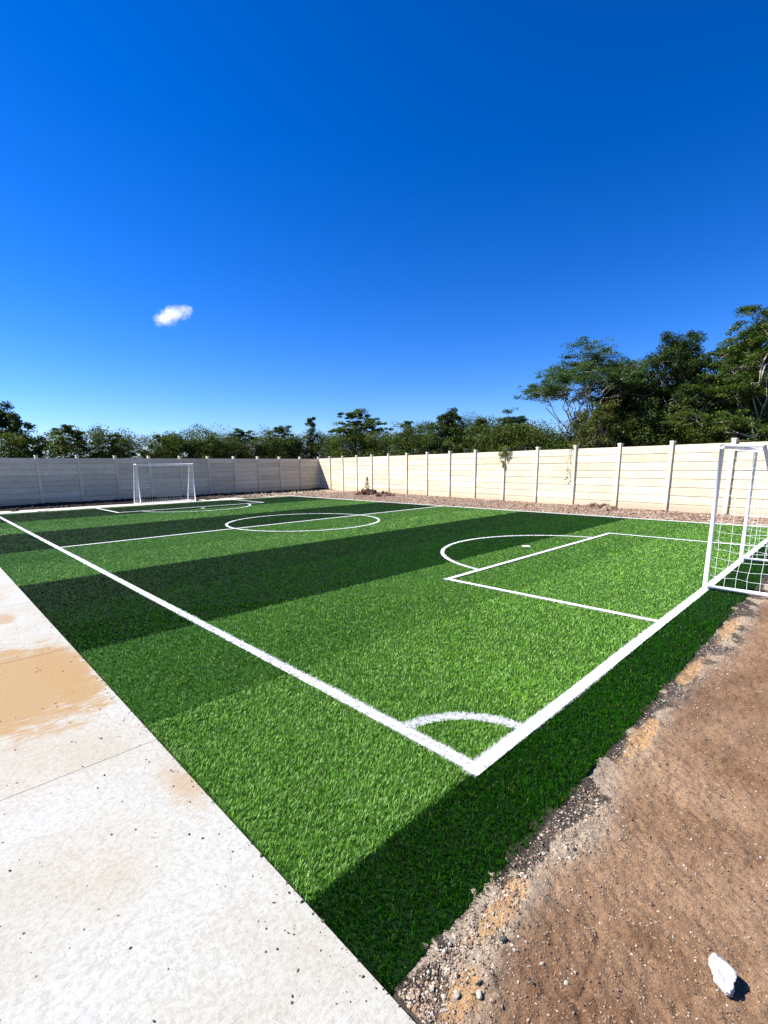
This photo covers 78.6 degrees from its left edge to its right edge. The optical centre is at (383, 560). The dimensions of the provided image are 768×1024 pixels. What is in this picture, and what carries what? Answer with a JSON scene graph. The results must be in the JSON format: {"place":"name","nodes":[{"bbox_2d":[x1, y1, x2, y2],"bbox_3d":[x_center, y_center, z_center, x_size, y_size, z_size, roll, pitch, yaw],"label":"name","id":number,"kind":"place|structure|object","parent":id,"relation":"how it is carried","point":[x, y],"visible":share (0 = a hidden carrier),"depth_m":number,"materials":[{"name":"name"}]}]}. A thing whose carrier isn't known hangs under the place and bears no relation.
{"place":"outdoors","nodes":[
{"label":"outdoors","id":0,"kind":"place"},
{"bbox_2d":[0,498,245,513],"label":"path","id":1,"kind":"structure","parent":0,"point":[57,509],"depth_m":20.55,"materials":[{"name":"concrete"}]},
{"bbox_2d":[133,464,195,504],"bbox_3d":[-10.386,-3.612,22.128,2.541,1.835,0.951,-12,16,-43],"label":"football goal","id":2,"kind":"object","parent":1,"relation":"on","point":[138,477],"visible":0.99,"depth_m":22.06,"materials":[{"name":"white paint"}]},
{"bbox_2d":[0,488,346,511],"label":"dark earth","id":3,"kind":"structure","parent":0,"point":[198,497],"depth_m":24.66,"materials":[{"name":"brown soil"}]},
{"bbox_2d":[0,568,415,1023],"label":"concrete path","id":4,"kind":"structure","parent":0,"point":[216,961],"depth_m":1.82,"materials":[{"name":"white concrete"}]},
{"bbox_2d":[0,620,418,1023],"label":"path grit","id":5,"kind":"object","parent":4,"relation":"on","point":[297,969],"visible":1,"depth_m":1.88,"materials":[{"name":"stone"}]},
{"bbox_2d":[0,496,767,995],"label":"synthetic turf","id":6,"kind":"structure","parent":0,"point":[408,830],"depth_m":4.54,"materials":[{"name":"green plastic"}]},
{"bbox_2d":[0,496,767,777],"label":"pitch markings","id":7,"kind":"object","parent":6,"relation":"on","point":[684,605],"visible":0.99,"depth_m":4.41,"materials":[{"name":"white turf"}]},
{"bbox_2d":[702,443,767,596],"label":"football goal","id":8,"kind":"object","parent":6,"relation":"on","point":[747,448],"visible":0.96,"depth_m":5.88,"materials":[{"name":"white paint"}]},
{"bbox_2d":[0,0,767,458],"label":"sky","id":9,"kind":"structure","parent":0,"point":[244,215],"materials":[{"name":"blue"}]},
{"bbox_2d":[278,490,767,525],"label":"gravel verge","id":10,"kind":"structure","parent":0,"point":[521,508],"depth_m":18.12,"materials":[{"name":"brown gravel"}]},
{"bbox_2d":[355,488,379,494],"bbox_3d":[-0.884,-3.816,26.393,1.426,0.514,1.840,-12,16,-43],"label":"soil heap","id":11,"kind":"object","parent":10,"relation":"on","point":[367,491],"visible":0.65,"depth_m":26.13,"materials":[{"name":"soil"}]},
{"bbox_2d":[375,491,395,496],"bbox_3d":[0.027,-3.506,24.935,1.150,0.424,1.265,-12,16,-43],"label":"soil heap","id":12,"kind":"object","parent":10,"relation":"on","point":[383,494],"visible":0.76,"depth_m":24.64,"materials":[{"name":"soil"}]},
{"bbox_2d":[573,503,617,510],"bbox_3d":[7.364,-1.851,16.459,1.035,0.342,1.840,-12,16,-43],"label":"soil heap","id":13,"kind":"object","parent":10,"relation":"on","point":[603,506],"visible":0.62,"depth_m":16.24,"materials":[{"name":"soil"}]},
{"bbox_2d":[391,575,767,1023],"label":"soil","id":14,"kind":"structure","parent":0,"point":[759,606],"depth_m":1.86,"materials":[{"name":"brown soil"}]},
{"bbox_2d":[454,989,459,998],"bbox_3d":[0.227,1.355,1.464,0.019,0.016,0.023,-10,15,-39],"label":"stone","id":15,"kind":"object","parent":14,"relation":"on","point":[456,994],"visible":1,"depth_m":1.46,"materials":[{"name":"white stone"}]},
{"bbox_2d":[476,989,482,999],"bbox_3d":[0.297,1.355,1.464,0.018,0.017,0.028,0,11,4],"label":"stone","id":16,"kind":"object","parent":14,"relation":"on","point":[479,993],"visible":1,"depth_m":1.46,"materials":[{"name":"white stone"}]},
{"bbox_2d":[499,936,506,942],"bbox_3d":[0.415,1.319,1.633,0.029,0.019,0.023,-5,12,-20],"label":"stone","id":17,"kind":"object","parent":14,"relation":"on","point":[503,939],"visible":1,"depth_m":1.62,"materials":[{"name":"grey stone"}]},
{"bbox_2d":[708,953,737,996],"bbox_3d":[1.097,1.337,1.515,0.070,0.063,0.132,2,12,13],"label":"white rock","id":18,"kind":"object","parent":14,"relation":"on","point":[725,974],"visible":1,"depth_m":1.50,"materials":[{"name":"stone"}]},
{"label":"ground","id":19,"kind":"structure","parent":0,"visible":0},
{"bbox_2d":[0,400,50,457],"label":"tree","id":20,"kind":"object","parent":19,"relation":"on","point":[11,422],"visible":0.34,"depth_m":26.23,"materials":[{"name":"green plant"}]},
{"bbox_2d":[43,424,97,457],"bbox_3d":[-18.567,-5.762,27.898,3.164,4.525,3.776,-12,16,-43],"label":"tree","id":21,"kind":"object","parent":19,"relation":"on","point":[65,429],"visible":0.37,"depth_m":27.50,"materials":[{"name":"green plant"}]},
{"bbox_2d":[91,434,136,457],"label":"tree","id":22,"kind":"object","parent":19,"relation":"on","point":[114,448],"visible":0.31,"depth_m":28.50,"materials":[{"name":"green plant"}]},
{"bbox_2d":[0,455,319,505],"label":"precast wall","id":23,"kind":"structure","parent":19,"relation":"on","point":[34,480],"depth_m":24.78,"materials":[{"name":"concrete"}]},
{"bbox_2d":[139,434,193,457],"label":"tree","id":24,"kind":"object","parent":19,"relation":"on","point":[180,448],"visible":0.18,"depth_m":31.23,"materials":[{"name":"green plant"}]},
{"bbox_2d":[189,437,229,458],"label":"tree","id":25,"kind":"object","parent":19,"relation":"on","point":[218,450],"visible":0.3,"depth_m":32.93,"materials":[{"name":"green plant"}]},
{"bbox_2d":[222,428,268,458],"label":"tree","id":26,"kind":"object","parent":19,"relation":"on","point":[242,433],"visible":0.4,"depth_m":35.38,"materials":[{"name":"green plant"}]},
{"bbox_2d":[266,425,306,458],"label":"tree","id":27,"kind":"object","parent":19,"relation":"on","point":[280,429],"visible":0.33,"depth_m":38.95,"materials":[{"name":"green plant"}]},
{"bbox_2d":[304,417,318,458],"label":"tree","id":28,"kind":"object","parent":19,"relation":"on","point":[310,423],"visible":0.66,"depth_m":40.33,"materials":[{"name":"green plant"}]},
{"bbox_2d":[328,408,393,457],"bbox_3d":[-2.099,-8.881,37.785,5.077,6.396,5.064,-12,16,-43],"label":"tree","id":29,"kind":"object","parent":19,"relation":"on","point":[365,425],"visible":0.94,"depth_m":36.38,"materials":[{"name":"green plant"}]},
{"bbox_2d":[0,364,767,458],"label":"scrub","id":30,"kind":"object","parent":19,"relation":"on","point":[522,440],"visible":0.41,"depth_m":27.95,"materials":[{"name":"green plant"}]},
{"bbox_2d":[388,421,417,453],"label":"tree","id":31,"kind":"object","parent":19,"relation":"on","point":[405,424],"visible":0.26,"depth_m":33.21,"materials":[{"name":"green plant"}]},
{"bbox_2d":[420,407,472,453],"bbox_3d":[4.035,-6.903,29.835,3.310,5.469,2.935,-12,16,-43],"label":"tree","id":32,"kind":"object","parent":19,"relation":"on","point":[446,417],"visible":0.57,"depth_m":29.19,"materials":[{"name":"green plant"}]},
{"bbox_2d":[462,416,491,449],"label":"tree","id":33,"kind":"object","parent":19,"relation":"on","point":[481,422],"visible":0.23,"depth_m":28.34,"materials":[{"name":"green plant"}]},
{"bbox_2d":[490,407,530,448],"bbox_3d":[7.221,-6.102,26.765,2.375,5.057,2.276,-12,16,-43],"label":"tree","id":34,"kind":"object","parent":19,"relation":"on","point":[520,419],"visible":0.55,"depth_m":26.31,"materials":[{"name":"green plant"}]},
{"bbox_2d":[285,495,767,526],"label":"kerb","id":35,"kind":"structure","parent":19,"relation":"on","point":[547,512],"depth_m":15.79,"materials":[{"name":"concrete"}]},
{"bbox_2d":[317,438,767,517],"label":"precast wall","id":36,"kind":"structure","parent":19,"relation":"on","point":[672,476],"depth_m":17.48,"materials":[{"name":"concrete"}]},
{"bbox_2d":[497,444,510,466],"bbox_3d":[5.217,-4.495,20.183,0.571,1.014,0.776,-12,16,-43],"label":"hanging vine","id":37,"kind":"object","parent":36,"relation":"hanging from","point":[504,450],"visible":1,"depth_m":20.11,"materials":[{"name":"green plant"}]},
{"bbox_2d":[564,444,572,479],"bbox_3d":[7.058,-3.755,17.825,0.564,1.425,0.419,-12,16,-43],"label":"hanging vine","id":38,"kind":"object","parent":36,"relation":"hanging from","point":[568,459],"visible":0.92,"depth_m":17.70,"materials":[{"name":"green plant"}]},
{"bbox_2d":[513,336,669,447],"bbox_3d":[9.968,-6.742,23.215,7.180,7.626,6.903,-12,16,-43],"label":"tree","id":39,"kind":"object","parent":19,"relation":"on","point":[563,377],"visible":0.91,"depth_m":21.64,"materials":[{"name":"green plant"}]},
{"bbox_2d":[563,399,635,448],"bbox_3d":[9.261,-4.645,20.501,2.873,4.603,3.695,-3,12,-13],"label":"tree","id":40,"kind":"object","parent":19,"relation":"on","point":[605,419],"visible":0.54,"depth_m":19.99,"materials":[{"name":"green plant"}]},
{"bbox_2d":[571,360,655,434],"bbox_3d":[11.899,-6.529,23.841,4.763,6.934,5.447,-12,16,-43],"label":"tree","id":41,"kind":"object","parent":19,"relation":"on","point":[620,407],"visible":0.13,"depth_m":22.91,"materials":[{"name":"green plant"}]},
{"bbox_2d":[611,330,762,446],"bbox_3d":[12.932,-6.372,21.316,5.463,7.587,6.716,-12,16,-43],"label":"tree","id":42,"kind":"object","parent":19,"relation":"on","point":[678,350],"visible":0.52,"depth_m":20.20,"materials":[{"name":"green plant"}]},
{"bbox_2d":[659,303,767,444],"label":"tree","id":43,"kind":"object","parent":19,"relation":"on","point":[751,351],"visible":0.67,"depth_m":17.80,"materials":[{"name":"green plant"}]},
{"bbox_2d":[697,335,767,438],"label":"tree","id":44,"kind":"object","parent":19,"relation":"on","point":[735,344],"visible":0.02,"depth_m":19.74,"materials":[{"name":"green plant"}]}
]}

